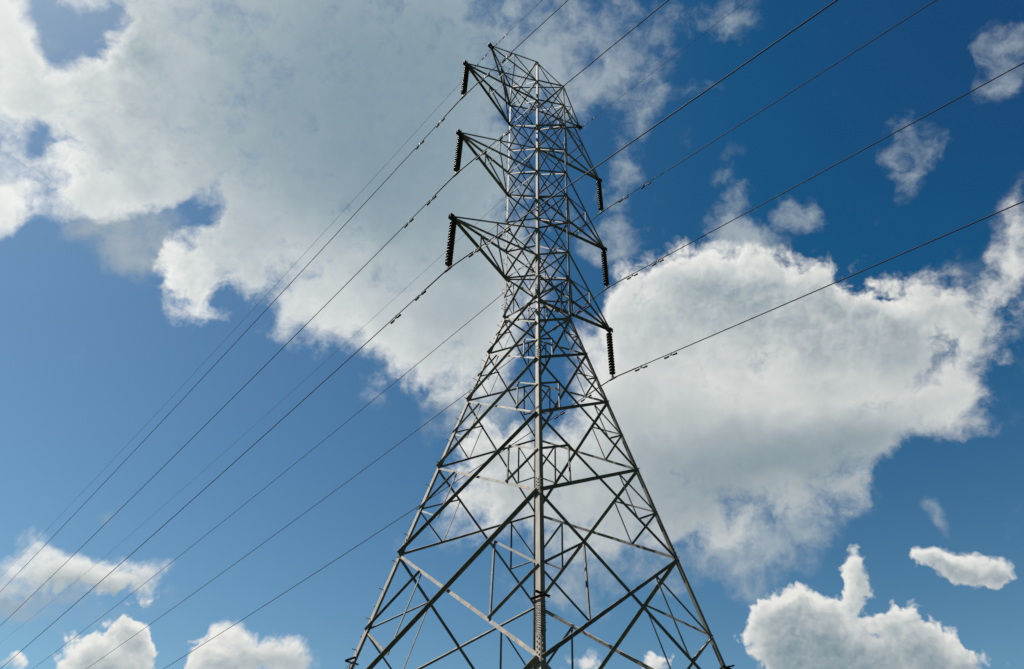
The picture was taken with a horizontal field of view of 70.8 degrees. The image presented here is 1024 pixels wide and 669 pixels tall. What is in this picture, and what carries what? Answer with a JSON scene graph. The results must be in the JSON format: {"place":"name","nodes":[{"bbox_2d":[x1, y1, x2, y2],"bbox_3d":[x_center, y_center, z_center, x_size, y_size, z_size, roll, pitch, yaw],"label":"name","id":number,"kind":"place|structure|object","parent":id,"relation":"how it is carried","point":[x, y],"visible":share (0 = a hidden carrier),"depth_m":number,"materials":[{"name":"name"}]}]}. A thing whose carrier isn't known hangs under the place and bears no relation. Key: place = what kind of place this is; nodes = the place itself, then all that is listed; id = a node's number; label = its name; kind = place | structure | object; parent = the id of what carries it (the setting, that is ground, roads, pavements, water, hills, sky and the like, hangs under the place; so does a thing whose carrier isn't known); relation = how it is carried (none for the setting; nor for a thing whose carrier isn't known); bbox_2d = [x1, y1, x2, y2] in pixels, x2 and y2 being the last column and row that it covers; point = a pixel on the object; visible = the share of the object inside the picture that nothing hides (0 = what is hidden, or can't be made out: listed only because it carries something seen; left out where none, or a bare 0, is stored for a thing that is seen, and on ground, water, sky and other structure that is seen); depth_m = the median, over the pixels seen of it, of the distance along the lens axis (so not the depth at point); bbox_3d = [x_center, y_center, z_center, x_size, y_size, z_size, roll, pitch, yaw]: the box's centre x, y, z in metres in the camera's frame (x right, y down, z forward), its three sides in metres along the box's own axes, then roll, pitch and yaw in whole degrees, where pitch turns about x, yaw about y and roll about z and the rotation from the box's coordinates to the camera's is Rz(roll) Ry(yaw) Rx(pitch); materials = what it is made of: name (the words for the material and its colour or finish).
{"place":"outdoors","nodes":[
{"label":"outdoors","id":0,"kind":"place"},
{"bbox_2d":[0,0,1023,668],"label":"sky","id":1,"kind":"structure","parent":0,"point":[833,474],"materials":[{"name":"blue"}]},
{"bbox_3d":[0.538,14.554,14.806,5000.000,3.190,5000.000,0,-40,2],"label":"ground","id":2,"kind":"structure","parent":0,"visible":0},
{"bbox_2d":[344,42,733,668],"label":"transmission tower","id":3,"kind":"structure","parent":2,"relation":"on","point":[539,652],"depth_m":24.02,"materials":[{"name":"metal"}]},
{"bbox_2d":[0,0,541,577],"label":"earth wire","id":4,"kind":"object","parent":3,"relation":"hanging from","point":[314,242],"visible":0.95,"depth_m":44.07,"materials":[{"name":"metal"}]},
{"bbox_2d":[4,1,745,639],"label":"earth wire","id":5,"kind":"object","parent":3,"relation":"hanging from","point":[406,287],"visible":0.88,"depth_m":46.14,"materials":[{"name":"metal"}]},
{"bbox_2d":[444,219,456,272],"bbox_3d":[-2.185,-3.263,25.766,0.320,2.719,0.320,0,-40,2],"label":"insulator string","id":6,"kind":"object","parent":3,"relation":"hanging from","point":[450,244],"visible":1,"depth_m":25.61,"materials":[{"name":"ceramic"}]},
{"bbox_2d":[0,0,837,668],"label":"conductor wire","id":7,"kind":"object","parent":6,"relation":"hanging from","point":[478,248],"visible":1,"depth_m":22.75,"materials":[{"name":"metal"}]},
{"bbox_2d":[468,248,480,257],"bbox_3d":[-1.235,-2.756,23.952,0.088,0.196,0.596,33,-42,-30],"label":"vibration damper","id":8,"kind":"object","parent":7,"relation":"hanging from","point":[475,251],"visible":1,"depth_m":23.94,"materials":[{"name":"metal"}]},
{"bbox_2d":[497,228,510,237],"bbox_3d":[-0.251,-3.284,23.021,0.088,0.196,0.596,27,-39,-34],"label":"vibration damper","id":9,"kind":"object","parent":7,"relation":"hanging from","point":[504,231],"visible":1,"depth_m":23.01,"materials":[{"name":"metal"}]},
{"bbox_2d":[453,134,463,177],"bbox_3d":[-2.156,-7.290,29.045,0.320,2.719,0.320,0,-40,2],"label":"insulator string","id":10,"kind":"object","parent":3,"relation":"hanging from","point":[458,155],"visible":0.99,"depth_m":28.88,"materials":[{"name":"ceramic"}]},
{"bbox_2d":[0,0,668,625],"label":"conductor wire","id":11,"kind":"object","parent":10,"relation":"hanging from","point":[372,258],"visible":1,"depth_m":30.54,"materials":[{"name":"metal"}]},
{"bbox_2d":[498,131,509,141],"bbox_3d":[-0.279,-7.287,26.344,0.088,0.196,0.596,33,-42,-30],"label":"vibration damper","id":12,"kind":"object","parent":11,"relation":"hanging from","point":[506,134],"visible":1,"depth_m":26.34,"materials":[{"name":"metal"}]},
{"bbox_2d":[460,65,469,99],"bbox_3d":[-2.107,-11.452,32.456,0.320,2.719,0.320,0,-40,2],"label":"insulator string","id":13,"kind":"object","parent":3,"relation":"hanging from","point":[465,81],"visible":1,"depth_m":32.24,"materials":[{"name":"ceramic"}]},
{"bbox_2d":[0,0,567,591],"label":"conductor wire","id":14,"kind":"object","parent":13,"relation":"hanging from","point":[322,248],"visible":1,"depth_m":36.94,"materials":[{"name":"metal"}]},
{"bbox_2d":[596,180,603,214],"bbox_3d":[4.554,-7.190,37.298,0.320,2.719,0.320,0,-40,2],"label":"insulator string","id":15,"kind":"object","parent":3,"relation":"hanging from","point":[599,195],"visible":1,"depth_m":37.14,"materials":[{"name":"ceramic"}]},
{"bbox_2d":[34,0,936,667],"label":"conductor wire","id":16,"kind":"object","parent":15,"relation":"hanging from","point":[542,260],"visible":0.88,"depth_m":36.32,"materials":[{"name":"metal"}]},
{"bbox_2d":[601,249,609,290],"bbox_3d":[4.367,-3.117,33.787,0.320,2.719,0.320,0,-40,2],"label":"insulator string","id":17,"kind":"object","parent":3,"relation":"hanging from","point":[605,268],"visible":1,"depth_m":33.64,"materials":[{"name":"ceramic"}]},
{"bbox_2d":[88,62,1023,667],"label":"conductor wire","id":18,"kind":"object","parent":17,"relation":"hanging from","point":[628,276],"visible":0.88,"depth_m":30.25,"materials":[{"name":"metal"}]},
{"bbox_2d":[606,330,616,380],"bbox_3d":[4.168,0.802,30.385,0.320,2.719,0.320,0,-40,2],"label":"insulator string","id":19,"kind":"object","parent":3,"relation":"hanging from","point":[611,361],"visible":1,"depth_m":30.25,"materials":[{"name":"ceramic"}]},
{"bbox_2d":[164,201,1023,668],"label":"conductor wire","id":20,"kind":"object","parent":19,"relation":"hanging from","point":[652,361],"visible":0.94,"depth_m":26.76,"materials":[{"name":"metal"}]}
]}

